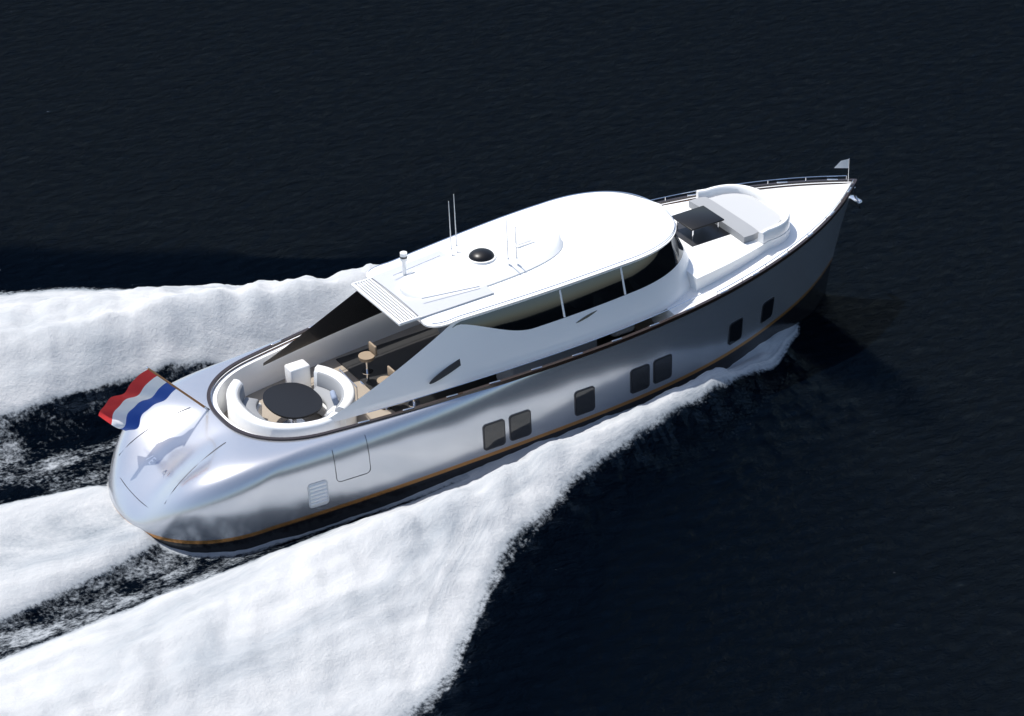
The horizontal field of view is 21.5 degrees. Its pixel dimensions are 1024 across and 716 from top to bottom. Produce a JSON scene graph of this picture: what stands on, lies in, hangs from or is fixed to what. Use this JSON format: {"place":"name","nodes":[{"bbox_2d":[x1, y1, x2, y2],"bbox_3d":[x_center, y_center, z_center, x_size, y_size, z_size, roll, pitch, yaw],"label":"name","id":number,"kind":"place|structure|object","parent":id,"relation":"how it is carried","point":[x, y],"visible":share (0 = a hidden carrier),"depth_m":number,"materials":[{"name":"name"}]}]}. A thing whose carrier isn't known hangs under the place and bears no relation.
{"place":"outdoors","nodes":[
{"label":"outdoors","id":0,"kind":"place"},
{"bbox_2d":[284,419,304,422],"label":"table base","id":1,"kind":"object","parent":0,"point":[290,420],"visible":0.26,"depth_m":66.54,"materials":[{"name":"silver metal"}]},
{"bbox_2d":[0,0,1023,715],"bbox_3d":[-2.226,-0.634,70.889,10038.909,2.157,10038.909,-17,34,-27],"label":"water","id":2,"kind":"structure","parent":0,"point":[818,510],"depth_m":70.22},
{"bbox_2d":[108,183,850,552],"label":"hull","id":3,"kind":"object","parent":2,"relation":"in","point":[234,491],"visible":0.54,"depth_m":65.35,"materials":[{"name":"paint"}]},
{"bbox_2d":[146,456,169,477],"bbox_3d":[-8.483,2.606,64.753,0.210,0.012,2.012,-44,42,-7],"label":"silverdawn name","id":4,"kind":"object","parent":3,"relation":"attached to","point":[163,473],"visible":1,"depth_m":64.96,"materials":[{"name":"silver metal"}]},
{"bbox_2d":[119,407,225,506],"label":"transom door seams","id":5,"kind":"object","parent":3,"relation":"on","point":[183,478],"visible":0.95,"depth_m":64.76,"materials":[{"name":"grey"}]},
{"bbox_2d":[148,368,204,407],"bbox_3d":[-8.014,0.751,64.930,0.064,2.050,0.061,-47,36,7],"label":"flag staff","id":6,"kind":"object","parent":3,"relation":"on","point":[180,390],"visible":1,"depth_m":64.89,"materials":[{"name":"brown wood"}]},
{"bbox_2d":[99,370,174,430],"bbox_3d":[-8.949,1.040,64.677,1.942,1.685,0.317,-10,31,-16],"label":"flag","id":7,"kind":"object","parent":6,"relation":"attached to","point":[138,398],"visible":1,"depth_m":64.70,"materials":[{"name":"multicoloured fabric"}]},
{"bbox_2d":[308,480,328,507],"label":"vents","id":8,"kind":"object","parent":3,"relation":"attached to","point":[318,493],"visible":0.51,"depth_m":64.24,"materials":[{"name":"grey metal"}]},
{"bbox_2d":[332,436,370,481],"bbox_3d":[-3.840,2.405,64.400,0.953,0.978,0.228,-15,33,-24],"label":"hull door seam","id":9,"kind":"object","parent":3,"relation":"attached to","point":[356,476],"depth_m":64.46,"materials":[{"name":"grey"}]},
{"bbox_2d":[211,183,850,434],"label":"deck","id":10,"kind":"structure","parent":3,"relation":"on","point":[809,207],"depth_m":69.23,"materials":[{"name":"white"}]},
{"bbox_2d":[226,379,340,436],"bbox_3d":[-5.709,1.437,65.839,2.026,0.940,3.058,-19,35,-26],"label":"settee","id":11,"kind":"object","parent":10,"relation":"on","point":[240,416],"visible":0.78,"depth_m":64.85,"materials":[{"name":"white"}]},
{"bbox_2d":[243,397,264,419],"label":"sofa seat cushion","id":12,"kind":"object","parent":11,"relation":"on","point":[250,404],"visible":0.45,"depth_m":66.28,"materials":[{"name":"white fabric"}]},
{"bbox_2d":[237,384,328,422],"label":"sofa backrest cushion","id":13,"kind":"object","parent":11,"relation":"on","point":[240,394],"visible":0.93,"depth_m":66.04,"materials":[{"name":"white fabric"}]},
{"bbox_2d":[263,382,322,418],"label":"table top","id":14,"kind":"object","parent":10,"relation":"on","point":[290,400],"visible":1,"depth_m":66.04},
{"bbox_2d":[284,359,310,386],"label":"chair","id":15,"kind":"object","parent":10,"relation":"on","point":[298,371],"visible":0.56,"depth_m":67.27,"materials":[{"name":"white"}]},
{"bbox_2d":[314,365,356,426],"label":"curved sofa","id":16,"kind":"object","parent":10,"relation":"on","point":[344,381],"visible":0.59,"depth_m":66.21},
{"bbox_2d":[313,386,339,416],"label":"sofa seat cushion","id":17,"kind":"object","parent":16,"relation":"on","point":[324,394],"visible":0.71,"depth_m":66.51,"materials":[{"name":"white fabric"}]},
{"bbox_2d":[317,372,343,406],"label":"sofa backrest cushion","id":18,"kind":"object","parent":16,"relation":"on","point":[328,382],"visible":0.84,"depth_m":66.63,"materials":[{"name":"white fabric"}]},
{"bbox_2d":[327,406,335,414],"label":"pillow","id":19,"kind":"object","parent":16,"relation":"on","point":[331,410],"visible":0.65,"depth_m":65.46,"materials":[{"name":"white fabric"}]},
{"bbox_2d":[330,390,338,405],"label":"pillow","id":20,"kind":"object","parent":16,"relation":"on","point":[334,398],"visible":0.81,"depth_m":66.02,"materials":[{"name":"blue fabric"}]},
{"bbox_2d":[339,369,358,416],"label":"stair rail","id":21,"kind":"object","parent":10,"relation":"on","point":[351,382],"visible":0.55,"depth_m":66.47,"materials":[{"name":"silver metal"}]},
{"bbox_2d":[263,232,690,421],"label":"superstructure","id":22,"kind":"object","parent":10,"relation":"on","point":[512,335],"visible":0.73,"depth_m":66.79,"materials":[{"name":"white paint"}]},
{"bbox_2d":[429,359,460,383],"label":"side vent","id":23,"kind":"object","parent":22,"relation":"attached to","point":[449,369],"visible":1,"depth_m":65.73,"materials":[{"name":"grey"}]},
{"bbox_2d":[366,192,675,327],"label":"roof","id":24,"kind":"structure","parent":22,"relation":"on","point":[585,229],"depth_m":68.44,"materials":[{"name":"white paint"}]},
{"bbox_2d":[372,250,493,318],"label":"roof panel","id":25,"kind":"object","parent":24,"relation":"on","point":[389,282],"visible":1,"depth_m":66.29,"materials":[{"name":"white"}]},
{"bbox_2d":[352,277,371,283],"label":"awning frame","id":26,"kind":"object","parent":25,"relation":"attached to","point":[358,282],"visible":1,"depth_m":67.15,"materials":[{"name":"white metal"}]},
{"bbox_2d":[351,284,399,325],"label":"awning frame","id":27,"kind":"object","parent":25,"relation":"attached to","point":[375,304],"visible":1,"depth_m":66.15,"materials":[{"name":"white metal"}]},
{"bbox_2d":[354,278,416,321],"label":"awning slats","id":28,"kind":"object","parent":25,"relation":"attached to","point":[384,301],"visible":1,"depth_m":66.29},
{"bbox_2d":[400,316,420,325],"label":"awning frame","id":29,"kind":"object","parent":25,"relation":"attached to","point":[410,320],"visible":1,"depth_m":65.44,"materials":[{"name":"white metal"}]},
{"bbox_2d":[397,229,562,298],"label":"roof pod","id":30,"kind":"object","parent":24,"relation":"on","point":[450,273],"visible":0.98,"depth_m":67.04,"materials":[{"name":"white"}]},
{"bbox_2d":[402,262,405,273],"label":"light post","id":31,"kind":"object","parent":30,"relation":"on","point":[404,267],"visible":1,"depth_m":67.11,"materials":[{"name":"white metal"}]},
{"bbox_2d":[400,251,406,261],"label":"navigation light","id":32,"kind":"object","parent":31,"relation":"on","point":[403,253],"visible":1,"depth_m":66.93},
{"bbox_2d":[393,256,439,275],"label":"handrail","id":33,"kind":"object","parent":30,"relation":"on","point":[417,265],"visible":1,"depth_m":67.44,"materials":[{"name":"silver metal"}]},
{"bbox_2d":[422,286,479,298],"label":"handrail","id":34,"kind":"object","parent":30,"relation":"on","point":[451,292],"visible":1,"depth_m":66.22,"materials":[{"name":"silver metal"}]},
{"bbox_2d":[466,250,496,264],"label":"dome base","id":35,"kind":"object","parent":30,"relation":"on","point":[480,263],"visible":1,"depth_m":67.12,"materials":[{"name":"white plastic"}]},
{"bbox_2d":[469,248,494,261],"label":"satellite dome","id":36,"kind":"structure","parent":30,"relation":"on","point":[481,254],"depth_m":67.17,"materials":[{"name":"black plastic"}]},
{"bbox_2d":[448,194,517,264],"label":"antennas","id":37,"kind":"object","parent":30,"relation":"on","point":[451,253],"visible":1,"depth_m":67.09,"materials":[{"name":"white"}]},
{"bbox_2d":[508,234,534,248],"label":"roof hatch","id":38,"kind":"object","parent":30,"relation":"on","point":[510,241],"visible":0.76,"depth_m":67.78,"materials":[{"name":"white plastic"}]},
{"bbox_2d":[368,191,674,323],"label":"roof edge","id":39,"kind":"object","parent":24,"relation":"on","point":[550,286],"visible":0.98,"depth_m":68.13,"materials":[{"name":"silver metal"}]},
{"bbox_2d":[513,201,646,263],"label":"sunroof seam","id":40,"kind":"object","parent":24,"relation":"on","point":[603,249],"visible":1,"depth_m":69.10,"materials":[{"name":"grey"}]},
{"bbox_2d":[576,310,596,322],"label":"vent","id":41,"kind":"object","parent":22,"relation":"attached to","point":[585,317],"visible":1,"depth_m":67.17,"materials":[{"name":"grey metal"}]},
{"bbox_2d":[559,267,625,316],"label":"mullions","id":42,"kind":"object","parent":22,"relation":"attached to","point":[561,299],"visible":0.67,"depth_m":66.87,"materials":[{"name":"white metal"}]},
{"bbox_2d":[336,328,635,411],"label":"deck floor","id":43,"kind":"structure","parent":10,"relation":"on","point":[396,354],"depth_m":68.93,"materials":[{"name":"brown wood"}]},
{"bbox_2d":[358,341,419,410],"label":"bar stools","id":44,"kind":"object","parent":43,"relation":"on","point":[366,357],"visible":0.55,"depth_m":67.62,"materials":[{"name":"beige metal"}]},
{"bbox_2d":[438,324,450,333],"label":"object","id":45,"kind":"object","parent":43,"relation":"on","point":[441,329],"visible":0.09,"depth_m":69.73,"materials":[{"name":"grey"}]},
{"bbox_2d":[212,184,822,391],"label":"bow railing","id":46,"kind":"object","parent":10,"relation":"on","point":[294,339],"visible":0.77,"depth_m":68.13,"materials":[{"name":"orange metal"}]},
{"bbox_2d":[211,181,851,410],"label":"chrome rail","id":47,"kind":"object","parent":10,"relation":"on","point":[661,204],"visible":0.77,"depth_m":72.93,"materials":[{"name":"silver metal"}]},
{"bbox_2d":[207,179,856,440],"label":"cap rail","id":48,"kind":"object","parent":10,"relation":"on","point":[803,242],"visible":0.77,"depth_m":67.26,"materials":[{"name":"black"}]},
{"bbox_2d":[271,179,851,423],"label":"railing posts","id":49,"kind":"object","parent":48,"relation":"on","point":[809,235],"visible":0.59,"depth_m":67.83,"materials":[{"name":"silver metal"}]},
{"bbox_2d":[651,175,845,200],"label":"bow rail","id":50,"kind":"object","parent":48,"relation":"on","point":[753,182],"visible":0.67,"depth_m":73.30,"materials":[{"name":"silver metal"}]},
{"bbox_2d":[717,181,852,291],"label":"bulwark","id":51,"kind":"object","parent":48,"relation":"on","point":[789,247],"visible":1,"depth_m":70.19,"materials":[{"name":"silver metal"}]},
{"bbox_2d":[368,290,708,412],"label":"rail","id":52,"kind":"object","parent":10,"relation":"on","point":[540,358],"visible":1,"depth_m":66.59,"materials":[{"name":"silver metal"}]},
{"bbox_2d":[663,201,789,291],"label":"foredeck","id":53,"kind":"object","parent":10,"relation":"on","point":[712,261],"visible":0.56,"depth_m":69.93,"materials":[{"name":"white"}]},
{"bbox_2d":[676,222,729,246],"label":"table shadow","id":54,"kind":"object","parent":53,"relation":"on","point":[703,234],"visible":0.57,"depth_m":70.75,"materials":[{"name":"grey"}]},
{"bbox_2d":[676,221,718,239],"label":"table legs","id":55,"kind":"object","parent":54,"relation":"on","point":[693,231],"visible":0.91,"depth_m":70.76,"materials":[{"name":"silver metal"}]},
{"bbox_2d":[672,206,723,230],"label":"table","id":56,"kind":"object","parent":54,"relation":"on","point":[697,218],"visible":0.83,"depth_m":70.70,"materials":[{"name":"black metal"}]},
{"bbox_2d":[689,197,758,243],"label":"sofa","id":57,"kind":"object","parent":53,"relation":"on","point":[739,229],"visible":0.83,"depth_m":70.91,"materials":[{"name":"grey fabric"}]},
{"bbox_2d":[696,184,789,243],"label":"curved sofa backrest","id":58,"kind":"object","parent":53,"relation":"on","point":[778,229],"visible":1,"depth_m":71.97,"materials":[{"name":"white fabric"}]},
{"bbox_2d":[709,193,779,232],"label":"sunpad","id":59,"kind":"object","parent":53,"relation":"on","point":[757,215],"visible":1,"depth_m":71.57,"materials":[{"name":"grey fabric"}]},
{"bbox_2d":[834,159,848,167],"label":"burgee","id":60,"kind":"object","parent":10,"relation":"on","point":[843,164],"visible":1,"depth_m":72.83,"materials":[{"name":"white fabric"}]},
{"bbox_2d":[483,297,773,450],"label":"hull windows","id":61,"kind":"structure","parent":3,"relation":"attached to","point":[494,432],"depth_m":67.46,"materials":[{"name":"grey glass"}]},
{"bbox_2d":[853,187,857,198],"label":"anchor shank","id":62,"kind":"object","parent":3,"relation":"attached to","point":[855,193],"visible":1,"depth_m":73.47,"materials":[{"name":"silver metal"}]},
{"bbox_2d":[849,195,863,208],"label":"anchor","id":63,"kind":"object","parent":62,"relation":"attached to","point":[857,202],"visible":0.98,"depth_m":73.56,"materials":[{"name":"silver metal"}]},
{"bbox_2d":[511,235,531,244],"bbox_3d":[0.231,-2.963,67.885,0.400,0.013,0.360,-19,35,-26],"label":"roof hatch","id":64,"kind":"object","parent":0,"point":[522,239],"visible":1,"depth_m":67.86,"materials":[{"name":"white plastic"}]}
]}

